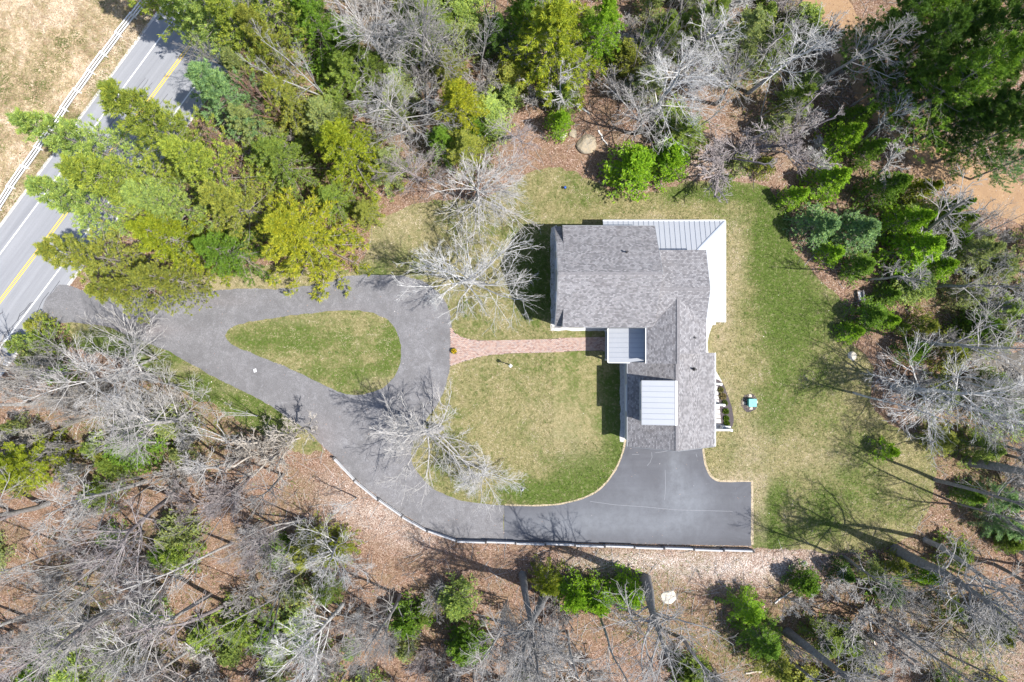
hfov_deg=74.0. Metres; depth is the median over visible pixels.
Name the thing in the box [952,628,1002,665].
bare shrub
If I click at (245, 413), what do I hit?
bare tree
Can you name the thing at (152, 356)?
bare tree
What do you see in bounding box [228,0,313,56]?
pine tree
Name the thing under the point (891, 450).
evergreen sapling
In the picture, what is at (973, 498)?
spruce tree
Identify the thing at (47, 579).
bare shrub
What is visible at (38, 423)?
bare tree
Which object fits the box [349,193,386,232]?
hemlock tree
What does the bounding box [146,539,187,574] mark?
evergreen sapling
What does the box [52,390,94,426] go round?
bare shrub
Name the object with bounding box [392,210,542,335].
bare tree
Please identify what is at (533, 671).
bare shrub
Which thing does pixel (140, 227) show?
hemlock tree
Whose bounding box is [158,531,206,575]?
evergreen sapling
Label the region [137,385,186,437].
bare shrub
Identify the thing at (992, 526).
hemlock tree
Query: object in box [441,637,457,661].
bare shrub
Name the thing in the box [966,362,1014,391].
evergreen sapling
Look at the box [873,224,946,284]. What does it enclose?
spruce tree
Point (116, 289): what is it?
pine tree
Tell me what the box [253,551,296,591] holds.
bare shrub
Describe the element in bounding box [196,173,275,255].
pine tree
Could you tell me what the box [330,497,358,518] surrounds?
bare tree
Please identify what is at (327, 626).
bare shrub
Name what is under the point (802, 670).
bare tree
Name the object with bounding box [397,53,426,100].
bare shrub
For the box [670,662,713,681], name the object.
evergreen sapling
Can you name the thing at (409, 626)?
evergreen shrub
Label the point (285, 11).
evergreen sapling
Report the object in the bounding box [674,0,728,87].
bare tree
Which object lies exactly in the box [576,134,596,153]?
boulder
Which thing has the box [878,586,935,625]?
bare shrub
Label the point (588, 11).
evergreen sapling
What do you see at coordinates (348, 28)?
evergreen sapling
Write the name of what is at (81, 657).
bare shrub
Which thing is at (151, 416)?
bare shrub
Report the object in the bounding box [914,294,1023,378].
bare tree
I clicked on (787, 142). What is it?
bare tree
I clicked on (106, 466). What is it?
evergreen shrub
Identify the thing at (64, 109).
guardrail
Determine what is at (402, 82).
hemlock tree
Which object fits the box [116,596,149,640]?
bare shrub
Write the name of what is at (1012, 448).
bare tree
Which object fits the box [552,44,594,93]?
bare shrub
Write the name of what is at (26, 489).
evergreen sapling
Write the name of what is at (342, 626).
bare shrub
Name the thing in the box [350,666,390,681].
evergreen sapling
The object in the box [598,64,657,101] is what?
bare shrub
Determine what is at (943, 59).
pine tree
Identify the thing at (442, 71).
hemlock tree
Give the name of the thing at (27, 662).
bare tree
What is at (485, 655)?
bare tree
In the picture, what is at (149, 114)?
pine tree
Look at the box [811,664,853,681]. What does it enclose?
evergreen sapling
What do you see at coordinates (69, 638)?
bare tree
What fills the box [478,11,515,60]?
hemlock tree
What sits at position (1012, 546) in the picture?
evergreen sapling
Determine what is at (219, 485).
bare shrub
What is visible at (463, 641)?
evergreen shrub
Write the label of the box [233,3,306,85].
pine tree
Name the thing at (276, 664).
evergreen sapling
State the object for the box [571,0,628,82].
hemlock tree
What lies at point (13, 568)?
bare tree
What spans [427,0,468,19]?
evergreen sapling
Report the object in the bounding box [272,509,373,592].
bare tree
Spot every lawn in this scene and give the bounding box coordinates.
[225,310,400,394]
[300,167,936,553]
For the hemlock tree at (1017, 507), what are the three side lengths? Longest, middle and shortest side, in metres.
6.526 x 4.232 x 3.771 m
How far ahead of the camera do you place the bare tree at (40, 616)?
60.80 m
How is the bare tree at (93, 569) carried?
on the ground at (300, 476)
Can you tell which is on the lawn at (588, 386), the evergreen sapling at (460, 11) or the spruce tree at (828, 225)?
the spruce tree at (828, 225)
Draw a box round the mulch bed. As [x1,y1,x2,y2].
[716,379,733,427]
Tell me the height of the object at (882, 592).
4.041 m
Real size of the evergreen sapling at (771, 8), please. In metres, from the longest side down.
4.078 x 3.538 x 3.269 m
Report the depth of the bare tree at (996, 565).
66.14 m
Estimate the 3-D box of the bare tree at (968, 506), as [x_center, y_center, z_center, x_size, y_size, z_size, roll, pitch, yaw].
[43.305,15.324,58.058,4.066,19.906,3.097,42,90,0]
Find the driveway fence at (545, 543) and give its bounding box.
[332,457,754,552]
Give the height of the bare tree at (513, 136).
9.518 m
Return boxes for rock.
[848,351,856,360]
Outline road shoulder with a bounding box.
[0,4,272,376]
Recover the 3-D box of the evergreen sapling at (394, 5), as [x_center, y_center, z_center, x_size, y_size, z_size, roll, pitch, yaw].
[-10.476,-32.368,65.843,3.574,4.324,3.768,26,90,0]
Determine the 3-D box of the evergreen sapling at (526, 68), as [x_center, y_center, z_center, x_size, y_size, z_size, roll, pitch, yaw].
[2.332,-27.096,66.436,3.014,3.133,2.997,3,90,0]
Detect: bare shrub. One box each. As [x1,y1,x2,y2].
[0,357,42,397]
[0,376,29,408]
[0,416,28,445]
[0,434,32,461]
[0,631,25,679]
[4,617,49,648]
[12,353,57,375]
[12,424,59,469]
[13,378,84,415]
[13,566,66,609]
[22,437,82,474]
[27,440,75,493]
[42,536,108,584]
[50,503,107,533]
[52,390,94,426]
[53,462,95,499]
[57,612,109,652]
[61,372,110,409]
[62,605,99,661]
[69,382,113,407]
[85,534,123,588]
[88,412,122,443]
[101,558,156,588]
[116,576,156,594]
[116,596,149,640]
[116,654,167,681]
[127,405,170,437]
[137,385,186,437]
[137,606,171,636]
[140,585,169,599]
[145,449,199,507]
[161,477,201,523]
[163,669,184,681]
[169,452,208,485]
[171,407,201,452]
[178,642,222,681]
[197,488,244,532]
[200,672,228,681]
[201,476,243,514]
[213,434,253,491]
[218,576,272,632]
[233,521,263,557]
[234,130,293,167]
[238,527,276,586]
[251,670,273,681]
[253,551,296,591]
[284,645,333,681]
[304,616,341,661]
[319,643,342,681]
[325,618,371,658]
[343,615,384,651]
[346,0,388,17]
[352,602,366,630]
[371,619,399,660]
[387,26,414,52]
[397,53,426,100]
[404,642,441,681]
[405,66,441,116]
[418,579,454,623]
[424,653,447,681]
[439,654,497,681]
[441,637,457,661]
[461,42,509,96]
[471,626,497,670]
[496,597,526,643]
[498,31,557,66]
[498,640,551,681]
[499,634,526,663]
[516,55,570,109]
[521,627,589,681]
[526,665,550,681]
[535,610,571,644]
[543,593,579,643]
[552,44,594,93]
[567,30,590,70]
[576,663,618,681]
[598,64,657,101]
[611,11,658,46]
[641,30,665,64]
[664,0,694,7]
[677,45,718,95]
[696,0,711,20]
[708,663,745,681]
[712,65,739,88]
[714,0,754,10]
[742,127,795,159]
[772,0,812,19]
[778,636,819,666]
[779,594,819,620]
[791,103,828,138]
[804,134,841,185]
[809,567,872,603]
[811,10,847,56]
[811,612,856,664]
[829,665,890,681]
[841,598,910,655]
[850,627,887,681]
[870,624,929,674]
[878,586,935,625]
[883,604,941,642]
[886,632,943,681]
[890,368,941,403]
[898,592,931,627]
[917,221,975,275]
[918,624,968,654]
[921,326,976,358]
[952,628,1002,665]
[957,369,1009,403]
[960,376,1023,423]
[963,197,1000,260]
[972,284,1004,304]
[973,280,1019,329]
[986,223,1017,242]
[997,473,1023,522]
[998,457,1023,487]
[1005,492,1023,541]
[1010,302,1023,332]
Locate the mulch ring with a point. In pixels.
(745, 397)
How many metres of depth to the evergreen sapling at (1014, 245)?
67.29 m
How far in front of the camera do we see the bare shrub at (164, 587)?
66.43 m
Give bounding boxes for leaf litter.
[0,0,1023,681]
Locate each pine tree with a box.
[3,106,156,185]
[23,173,145,256]
[32,215,154,287]
[52,142,201,223]
[83,251,180,323]
[96,75,238,189]
[119,173,222,257]
[128,0,212,41]
[130,250,215,315]
[157,0,223,58]
[157,132,269,219]
[165,0,278,75]
[184,58,269,140]
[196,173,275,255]
[203,0,284,81]
[220,46,264,101]
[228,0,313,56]
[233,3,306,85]
[831,0,933,85]
[859,0,953,61]
[863,5,975,101]
[863,50,953,120]
[867,29,1023,163]
[883,64,989,140]
[897,0,1000,81]
[904,86,1022,162]
[909,1,1023,91]
[911,0,1023,65]
[920,77,1023,165]
[932,110,1023,179]
[935,59,1023,116]
[969,141,1023,192]
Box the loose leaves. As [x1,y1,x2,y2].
[52,0,1022,525]
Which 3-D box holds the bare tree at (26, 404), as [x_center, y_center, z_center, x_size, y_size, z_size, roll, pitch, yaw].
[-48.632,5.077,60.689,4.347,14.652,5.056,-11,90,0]
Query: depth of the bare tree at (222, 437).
63.20 m
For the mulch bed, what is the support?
on the lawn at (588, 386)
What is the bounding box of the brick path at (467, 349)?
[449,328,604,365]
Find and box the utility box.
[747,399,756,406]
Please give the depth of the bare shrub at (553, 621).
65.99 m
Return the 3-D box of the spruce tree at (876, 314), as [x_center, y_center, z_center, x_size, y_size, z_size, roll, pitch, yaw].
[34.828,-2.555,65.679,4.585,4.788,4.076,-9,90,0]
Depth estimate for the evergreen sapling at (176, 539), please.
65.45 m
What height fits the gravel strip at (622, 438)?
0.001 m
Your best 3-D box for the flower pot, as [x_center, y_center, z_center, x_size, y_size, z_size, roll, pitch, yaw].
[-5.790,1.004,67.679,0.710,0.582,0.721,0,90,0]
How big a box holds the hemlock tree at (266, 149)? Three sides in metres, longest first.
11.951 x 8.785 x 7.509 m
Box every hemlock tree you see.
[0,421,87,490]
[123,209,246,296]
[191,225,277,286]
[225,102,292,162]
[244,130,334,205]
[251,184,374,301]
[259,72,327,139]
[283,510,346,575]
[288,0,357,71]
[300,95,355,149]
[309,567,347,607]
[311,113,407,216]
[313,179,363,225]
[317,48,381,125]
[317,521,364,567]
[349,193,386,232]
[351,47,393,100]
[363,142,417,201]
[366,73,425,139]
[382,0,458,85]
[423,119,461,176]
[430,45,473,94]
[431,76,496,153]
[442,126,499,190]
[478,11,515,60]
[496,0,543,58]
[498,0,609,109]
[527,554,564,596]
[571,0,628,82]
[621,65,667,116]
[635,8,685,76]
[649,105,710,169]
[668,0,732,67]
[707,5,766,89]
[713,581,765,627]
[725,608,782,663]
[740,24,794,85]
[746,625,794,681]
[752,112,792,152]
[765,81,817,133]
[792,611,845,659]
[914,416,959,457]
[935,275,990,316]
[944,235,1007,276]
[947,424,1007,469]
[966,287,1023,325]
[967,472,1023,512]
[967,504,1023,541]
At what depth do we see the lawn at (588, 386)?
67.99 m
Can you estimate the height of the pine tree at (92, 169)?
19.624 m
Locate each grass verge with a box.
[63,322,324,454]
[165,264,349,294]
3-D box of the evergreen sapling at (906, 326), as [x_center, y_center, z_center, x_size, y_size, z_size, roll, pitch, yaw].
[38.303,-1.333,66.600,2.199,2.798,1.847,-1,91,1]
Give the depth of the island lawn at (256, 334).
67.96 m
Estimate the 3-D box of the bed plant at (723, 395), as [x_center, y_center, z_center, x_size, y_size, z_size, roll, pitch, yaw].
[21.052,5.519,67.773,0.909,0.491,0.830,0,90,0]
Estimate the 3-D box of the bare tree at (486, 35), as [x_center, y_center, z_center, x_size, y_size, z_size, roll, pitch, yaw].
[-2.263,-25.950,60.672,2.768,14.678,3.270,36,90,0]
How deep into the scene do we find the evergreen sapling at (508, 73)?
66.00 m
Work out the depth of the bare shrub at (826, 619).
64.50 m
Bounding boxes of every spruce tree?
[414,596,435,625]
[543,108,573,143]
[544,82,580,118]
[773,186,810,214]
[782,201,841,252]
[793,165,852,207]
[807,238,845,269]
[813,120,867,166]
[820,208,881,258]
[822,553,855,582]
[826,102,879,140]
[830,319,865,346]
[837,248,876,288]
[841,293,888,334]
[844,136,890,172]
[850,169,913,215]
[868,281,901,307]
[870,310,901,334]
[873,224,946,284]
[874,204,938,248]
[874,542,910,575]
[894,174,945,205]
[904,557,943,585]
[911,255,959,288]
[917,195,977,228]
[924,211,979,242]
[945,477,987,507]
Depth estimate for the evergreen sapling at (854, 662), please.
66.96 m
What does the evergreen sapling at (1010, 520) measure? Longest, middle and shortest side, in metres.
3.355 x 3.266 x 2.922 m
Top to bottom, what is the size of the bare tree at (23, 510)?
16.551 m
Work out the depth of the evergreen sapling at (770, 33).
65.57 m
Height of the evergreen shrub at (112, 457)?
5.816 m
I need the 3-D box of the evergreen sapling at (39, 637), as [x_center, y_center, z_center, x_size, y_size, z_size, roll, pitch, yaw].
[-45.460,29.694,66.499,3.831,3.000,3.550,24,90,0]
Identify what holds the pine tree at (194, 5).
on the ground at (300, 476)
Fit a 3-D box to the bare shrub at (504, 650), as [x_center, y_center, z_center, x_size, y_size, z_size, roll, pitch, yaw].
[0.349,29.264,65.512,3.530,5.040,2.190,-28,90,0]
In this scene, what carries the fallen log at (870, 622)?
on the ground at (300, 476)
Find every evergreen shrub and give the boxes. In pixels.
[92,446,152,482]
[102,409,177,475]
[385,592,435,640]
[444,611,492,667]
[552,566,594,616]
[582,569,616,617]
[597,139,658,203]
[603,563,645,610]
[648,133,691,192]
[780,559,822,598]
[950,305,1001,339]
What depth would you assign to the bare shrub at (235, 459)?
64.71 m
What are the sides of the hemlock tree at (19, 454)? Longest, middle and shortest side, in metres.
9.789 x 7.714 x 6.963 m
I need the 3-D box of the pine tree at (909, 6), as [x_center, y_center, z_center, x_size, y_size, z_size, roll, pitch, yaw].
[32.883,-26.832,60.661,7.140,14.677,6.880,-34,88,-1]
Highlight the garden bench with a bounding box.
[857,290,864,300]
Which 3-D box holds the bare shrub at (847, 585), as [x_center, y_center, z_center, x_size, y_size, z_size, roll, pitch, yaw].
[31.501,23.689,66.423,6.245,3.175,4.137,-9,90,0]
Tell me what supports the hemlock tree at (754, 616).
on the ground at (300, 476)
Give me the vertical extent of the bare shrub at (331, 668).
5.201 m
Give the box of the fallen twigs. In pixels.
[0,0,1023,681]
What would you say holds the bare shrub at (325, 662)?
on the ground at (300, 476)
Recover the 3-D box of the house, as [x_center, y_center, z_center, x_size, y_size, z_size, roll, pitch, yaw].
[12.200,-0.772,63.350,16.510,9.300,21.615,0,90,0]
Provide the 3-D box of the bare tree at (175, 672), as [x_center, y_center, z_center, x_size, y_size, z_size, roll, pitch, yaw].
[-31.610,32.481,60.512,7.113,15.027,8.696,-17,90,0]
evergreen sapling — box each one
[0,411,40,438]
[0,462,44,499]
[0,531,17,573]
[2,331,47,356]
[14,342,57,382]
[15,653,63,681]
[21,310,57,337]
[22,315,72,363]
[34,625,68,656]
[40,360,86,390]
[47,632,117,681]
[76,473,130,515]
[76,651,119,681]
[79,429,107,459]
[93,436,111,461]
[96,519,130,549]
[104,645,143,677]
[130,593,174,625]
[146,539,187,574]
[149,399,201,440]
[154,502,209,553]
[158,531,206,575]
[168,437,201,467]
[183,613,224,659]
[212,591,279,655]
[216,641,248,669]
[224,36,275,76]
[249,612,288,659]
[256,620,298,673]
[257,658,296,681]
[259,528,298,571]
[263,0,297,26]
[275,569,316,611]
[276,600,314,637]
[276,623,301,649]
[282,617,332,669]
[286,95,329,153]
[292,126,323,159]
[305,46,354,91]
[309,663,346,681]
[318,87,356,124]
[324,146,365,176]
[329,15,363,53]
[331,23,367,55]
[339,637,361,661]
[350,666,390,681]
[353,130,378,151]
[374,65,426,106]
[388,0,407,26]
[390,48,421,81]
[395,636,421,663]
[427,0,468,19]
[433,571,482,621]
[436,19,483,68]
[444,0,485,40]
[450,0,497,27]
[455,113,494,152]
[473,82,518,130]
[473,106,511,147]
[484,57,532,105]
[494,82,526,115]
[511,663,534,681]
[523,52,545,83]
[576,5,596,38]
[604,36,645,83]
[632,0,663,28]
[645,90,689,132]
[652,15,688,48]
[667,646,712,681]
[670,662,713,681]
[674,0,702,16]
[716,171,735,191]
[722,146,754,178]
[747,153,776,180]
[751,1,780,33]
[753,21,795,66]
[775,81,814,119]
[777,0,828,56]
[783,660,824,681]
[785,69,823,98]
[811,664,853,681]
[828,616,865,659]
[836,636,885,681]
[850,549,886,580]
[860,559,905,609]
[868,435,901,463]
[876,260,936,311]
[881,193,929,238]
[888,335,931,366]
[889,319,911,336]
[899,305,940,338]
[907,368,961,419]
[917,327,972,381]
[929,526,976,572]
[930,590,968,622]
[933,0,962,14]
[933,667,962,681]
[936,228,974,259]
[940,315,983,353]
[950,0,1002,13]
[962,313,1018,360]
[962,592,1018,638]
[964,247,1022,292]
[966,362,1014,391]
[971,225,996,259]
[974,666,1007,681]
[975,615,1016,648]
[985,528,1023,554]
[991,412,1023,443]
[994,510,1023,537]
[998,514,1023,550]
[1003,275,1023,301]
[1009,229,1023,259]
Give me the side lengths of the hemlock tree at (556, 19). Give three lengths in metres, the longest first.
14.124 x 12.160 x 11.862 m
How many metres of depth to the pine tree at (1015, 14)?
54.37 m
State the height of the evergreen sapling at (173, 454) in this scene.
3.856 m
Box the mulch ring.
[741,394,757,411]
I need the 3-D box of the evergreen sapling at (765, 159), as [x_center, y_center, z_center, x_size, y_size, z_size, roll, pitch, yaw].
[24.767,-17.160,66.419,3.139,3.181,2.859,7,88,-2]
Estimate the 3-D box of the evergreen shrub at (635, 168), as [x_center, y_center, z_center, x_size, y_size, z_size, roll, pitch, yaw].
[11.378,-16.579,64.805,6.044,6.392,6.278,-11,90,0]
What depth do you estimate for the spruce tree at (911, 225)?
64.13 m
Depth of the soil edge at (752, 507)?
67.97 m
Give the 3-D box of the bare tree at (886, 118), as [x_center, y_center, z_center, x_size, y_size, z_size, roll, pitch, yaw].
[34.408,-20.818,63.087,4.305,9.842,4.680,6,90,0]
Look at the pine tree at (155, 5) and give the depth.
60.98 m
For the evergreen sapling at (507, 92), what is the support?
on the ground at (300, 476)
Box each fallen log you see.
[252,618,373,648]
[774,591,791,603]
[865,603,875,644]
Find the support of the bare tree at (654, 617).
on the ground at (300, 476)
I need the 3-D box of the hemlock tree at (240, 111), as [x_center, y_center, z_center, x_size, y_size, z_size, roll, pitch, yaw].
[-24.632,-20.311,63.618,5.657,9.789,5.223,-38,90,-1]
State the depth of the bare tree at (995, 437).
58.65 m
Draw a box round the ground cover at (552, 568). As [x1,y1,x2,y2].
[0,0,1023,681]
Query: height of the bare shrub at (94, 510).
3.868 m
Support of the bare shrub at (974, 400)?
on the ground at (300, 476)
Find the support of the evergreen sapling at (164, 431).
on the ground at (300, 476)
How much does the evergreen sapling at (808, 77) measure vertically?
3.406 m
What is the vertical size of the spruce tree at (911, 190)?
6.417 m
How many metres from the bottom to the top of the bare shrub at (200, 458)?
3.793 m
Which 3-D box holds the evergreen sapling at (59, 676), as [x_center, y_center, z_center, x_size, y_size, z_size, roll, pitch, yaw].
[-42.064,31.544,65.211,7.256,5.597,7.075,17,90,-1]
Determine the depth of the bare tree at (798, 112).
62.39 m
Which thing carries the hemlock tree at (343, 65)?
on the ground at (300, 476)
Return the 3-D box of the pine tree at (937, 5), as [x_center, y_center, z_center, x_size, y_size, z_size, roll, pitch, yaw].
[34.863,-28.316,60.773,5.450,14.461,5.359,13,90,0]
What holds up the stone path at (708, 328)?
on the lawn at (588, 386)
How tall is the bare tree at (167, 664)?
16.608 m
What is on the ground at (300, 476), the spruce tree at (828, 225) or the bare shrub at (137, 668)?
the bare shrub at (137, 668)
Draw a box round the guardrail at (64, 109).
[0,0,146,210]
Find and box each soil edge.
[505,439,625,505]
[703,448,753,544]
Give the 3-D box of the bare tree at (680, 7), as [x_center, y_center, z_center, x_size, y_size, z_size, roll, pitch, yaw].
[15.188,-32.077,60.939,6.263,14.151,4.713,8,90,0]
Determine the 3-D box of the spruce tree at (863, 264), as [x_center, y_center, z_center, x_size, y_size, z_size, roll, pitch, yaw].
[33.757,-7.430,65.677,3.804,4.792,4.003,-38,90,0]
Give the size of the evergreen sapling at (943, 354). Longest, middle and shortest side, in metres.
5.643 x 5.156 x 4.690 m
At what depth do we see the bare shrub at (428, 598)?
65.67 m
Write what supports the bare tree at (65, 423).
on the ground at (300, 476)
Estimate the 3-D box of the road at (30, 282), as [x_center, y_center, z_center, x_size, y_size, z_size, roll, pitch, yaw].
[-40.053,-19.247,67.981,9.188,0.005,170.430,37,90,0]
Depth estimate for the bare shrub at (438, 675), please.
65.17 m
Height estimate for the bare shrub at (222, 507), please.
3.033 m
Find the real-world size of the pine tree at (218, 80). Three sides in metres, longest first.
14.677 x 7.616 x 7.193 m
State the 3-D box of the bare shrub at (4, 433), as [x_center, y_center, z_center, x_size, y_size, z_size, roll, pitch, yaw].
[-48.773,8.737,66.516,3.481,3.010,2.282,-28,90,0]
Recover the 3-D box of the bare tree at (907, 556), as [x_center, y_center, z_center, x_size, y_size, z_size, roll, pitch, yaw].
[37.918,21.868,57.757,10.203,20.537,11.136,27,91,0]
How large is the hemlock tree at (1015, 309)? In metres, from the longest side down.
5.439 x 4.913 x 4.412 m
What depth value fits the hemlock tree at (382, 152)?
65.17 m
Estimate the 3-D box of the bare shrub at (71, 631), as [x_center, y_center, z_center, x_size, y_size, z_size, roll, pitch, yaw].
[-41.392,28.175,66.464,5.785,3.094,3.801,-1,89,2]
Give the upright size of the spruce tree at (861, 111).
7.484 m
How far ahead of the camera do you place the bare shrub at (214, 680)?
65.33 m
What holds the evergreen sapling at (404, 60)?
on the ground at (300, 476)
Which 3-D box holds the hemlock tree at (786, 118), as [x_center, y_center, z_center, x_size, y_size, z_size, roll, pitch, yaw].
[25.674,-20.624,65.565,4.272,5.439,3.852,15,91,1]
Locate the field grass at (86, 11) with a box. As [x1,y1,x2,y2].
[0,0,153,221]
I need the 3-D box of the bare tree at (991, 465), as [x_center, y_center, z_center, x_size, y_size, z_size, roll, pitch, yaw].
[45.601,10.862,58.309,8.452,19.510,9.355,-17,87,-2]
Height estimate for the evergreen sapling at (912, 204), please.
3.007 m
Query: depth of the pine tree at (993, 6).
54.90 m
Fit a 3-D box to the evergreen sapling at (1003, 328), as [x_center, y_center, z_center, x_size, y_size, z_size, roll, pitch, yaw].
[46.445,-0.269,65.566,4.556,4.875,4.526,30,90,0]
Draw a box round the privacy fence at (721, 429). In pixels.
[716,428,732,430]
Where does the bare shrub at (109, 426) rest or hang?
on the ground at (300, 476)
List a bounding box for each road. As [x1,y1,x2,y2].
[0,0,272,364]
[802,0,1023,225]
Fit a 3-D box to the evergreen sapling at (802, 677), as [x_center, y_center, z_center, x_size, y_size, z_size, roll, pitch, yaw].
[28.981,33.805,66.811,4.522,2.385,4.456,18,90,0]
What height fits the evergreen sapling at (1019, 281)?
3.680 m
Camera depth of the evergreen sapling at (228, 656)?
66.27 m
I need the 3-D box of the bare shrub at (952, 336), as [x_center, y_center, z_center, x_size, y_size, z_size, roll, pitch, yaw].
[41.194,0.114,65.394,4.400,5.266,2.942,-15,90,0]
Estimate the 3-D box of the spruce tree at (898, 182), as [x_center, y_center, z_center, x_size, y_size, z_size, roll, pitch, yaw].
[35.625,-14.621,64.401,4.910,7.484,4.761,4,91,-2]
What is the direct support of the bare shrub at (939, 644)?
on the ground at (300, 476)
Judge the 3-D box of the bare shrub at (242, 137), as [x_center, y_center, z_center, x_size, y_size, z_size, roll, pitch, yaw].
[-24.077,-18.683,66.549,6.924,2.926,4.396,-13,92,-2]
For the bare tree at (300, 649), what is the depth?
58.12 m
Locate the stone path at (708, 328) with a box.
[706,325,721,381]
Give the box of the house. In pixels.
[554,220,725,450]
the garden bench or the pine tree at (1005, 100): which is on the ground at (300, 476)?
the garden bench
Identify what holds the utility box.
on the mulch ring
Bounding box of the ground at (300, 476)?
[0,0,1023,681]
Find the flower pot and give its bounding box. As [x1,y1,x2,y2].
[450,348,456,353]
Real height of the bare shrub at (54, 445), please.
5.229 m
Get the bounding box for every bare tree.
[0,321,97,416]
[0,335,35,372]
[0,388,84,435]
[0,388,126,447]
[0,402,35,405]
[0,463,50,530]
[0,514,18,520]
[0,548,65,586]
[0,550,152,662]
[0,614,25,626]
[0,615,110,681]
[0,653,32,668]
[1,576,93,667]
[4,584,148,681]
[13,294,211,457]
[20,520,145,635]
[24,466,152,554]
[59,491,177,596]
[63,469,170,538]
[64,599,166,681]
[67,314,157,399]
[80,583,211,681]
[81,418,173,464]
[82,550,186,653]
[86,359,218,469]
[91,645,195,681]
[95,639,152,681]
[102,542,231,611]
[117,590,228,659]
[137,652,196,681]
[161,475,251,565]
[173,33,252,78]
[174,594,284,679]
[176,411,236,447]
[177,447,239,493]
[200,123,255,185]
[208,517,306,581]
[213,401,257,420]
[216,517,290,576]
[220,70,290,127]
[223,410,318,490]
[228,469,297,518]
[230,0,285,63]
[235,415,295,461]
[236,19,322,98]
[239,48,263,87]
[251,567,303,610]
[253,578,363,681]
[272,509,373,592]
[290,0,347,18]
[292,646,330,681]
[323,0,429,97]
[324,581,421,681]
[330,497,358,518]
[344,67,463,167]
[365,0,462,88]
[366,377,498,512]
[368,133,450,201]
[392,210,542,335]
[404,16,481,81]
[428,123,543,266]
[449,443,528,522]
[458,618,518,681]
[465,10,500,77]
[468,588,585,681]
[483,0,497,28]
[485,108,541,171]
[486,571,582,681]
[543,58,583,112]
[546,629,608,681]
[586,570,736,681]
[598,617,627,681]
[599,67,674,154]
[630,0,696,74]
[637,33,728,153]
[669,0,682,14]
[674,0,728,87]
[677,0,746,101]
[682,637,750,681]
[685,84,738,138]
[692,44,764,110]
[696,118,777,203]
[745,0,809,73]
[746,2,848,94]
[758,34,846,123]
[770,84,844,177]
[783,20,822,57]
[783,626,904,681]
[783,654,838,681]
[822,12,925,91]
[843,547,925,618]
[851,54,916,105]
[852,387,952,432]
[859,83,928,143]
[861,328,1023,464]
[864,255,930,289]
[866,130,918,189]
[873,611,988,681]
[889,528,1023,681]
[908,164,988,248]
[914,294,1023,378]
[922,537,1023,641]
[925,576,1018,651]
[933,464,1023,521]
[935,257,1023,318]
[935,373,1023,422]
[948,363,1023,468]
[949,654,1003,681]
[951,501,1023,535]
[951,569,1023,600]
[960,197,1023,273]
[965,457,1023,474]
[981,506,1023,532]
[993,442,1023,452]
[993,563,1023,582]
[1001,603,1023,654]
[1007,454,1023,459]
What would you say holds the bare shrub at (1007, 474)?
on the ground at (300, 476)
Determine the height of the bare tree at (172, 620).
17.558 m
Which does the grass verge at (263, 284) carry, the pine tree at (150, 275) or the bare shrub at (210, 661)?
the pine tree at (150, 275)
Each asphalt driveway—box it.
[37,274,503,540]
[504,440,750,545]
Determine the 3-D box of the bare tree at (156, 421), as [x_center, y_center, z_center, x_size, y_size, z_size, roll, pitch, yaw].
[-32.666,7.119,61.710,10.420,12.681,10.798,17,93,3]
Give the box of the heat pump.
[720,425,730,428]
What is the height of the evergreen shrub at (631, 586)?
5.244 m
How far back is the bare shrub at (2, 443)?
64.32 m
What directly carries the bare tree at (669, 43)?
on the ground at (300, 476)
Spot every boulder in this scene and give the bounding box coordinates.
[569,129,576,137]
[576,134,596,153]
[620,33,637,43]
[661,590,676,603]
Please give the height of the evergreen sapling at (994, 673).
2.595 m
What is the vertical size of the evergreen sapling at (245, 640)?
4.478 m
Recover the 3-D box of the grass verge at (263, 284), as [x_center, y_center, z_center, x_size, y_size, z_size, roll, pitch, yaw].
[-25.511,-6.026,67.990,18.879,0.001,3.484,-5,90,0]
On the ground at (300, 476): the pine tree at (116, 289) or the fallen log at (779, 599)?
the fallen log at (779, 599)
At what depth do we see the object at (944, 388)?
65.98 m
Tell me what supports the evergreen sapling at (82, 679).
on the ground at (300, 476)
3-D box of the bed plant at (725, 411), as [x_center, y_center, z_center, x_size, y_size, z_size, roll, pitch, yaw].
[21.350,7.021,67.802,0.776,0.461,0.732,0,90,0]
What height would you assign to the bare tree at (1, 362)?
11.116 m
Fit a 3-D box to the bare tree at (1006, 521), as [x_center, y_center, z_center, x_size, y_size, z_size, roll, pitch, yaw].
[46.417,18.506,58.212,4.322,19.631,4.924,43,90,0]
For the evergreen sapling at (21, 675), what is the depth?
65.31 m
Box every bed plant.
[718,386,723,392]
[719,392,726,399]
[722,408,729,414]
[723,415,729,421]
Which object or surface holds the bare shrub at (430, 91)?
on the ground at (300, 476)
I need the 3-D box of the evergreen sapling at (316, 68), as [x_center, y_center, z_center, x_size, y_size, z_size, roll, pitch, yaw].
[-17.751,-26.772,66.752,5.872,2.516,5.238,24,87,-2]
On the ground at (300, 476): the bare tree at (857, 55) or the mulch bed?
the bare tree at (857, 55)
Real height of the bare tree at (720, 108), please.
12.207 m
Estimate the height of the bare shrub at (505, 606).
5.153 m

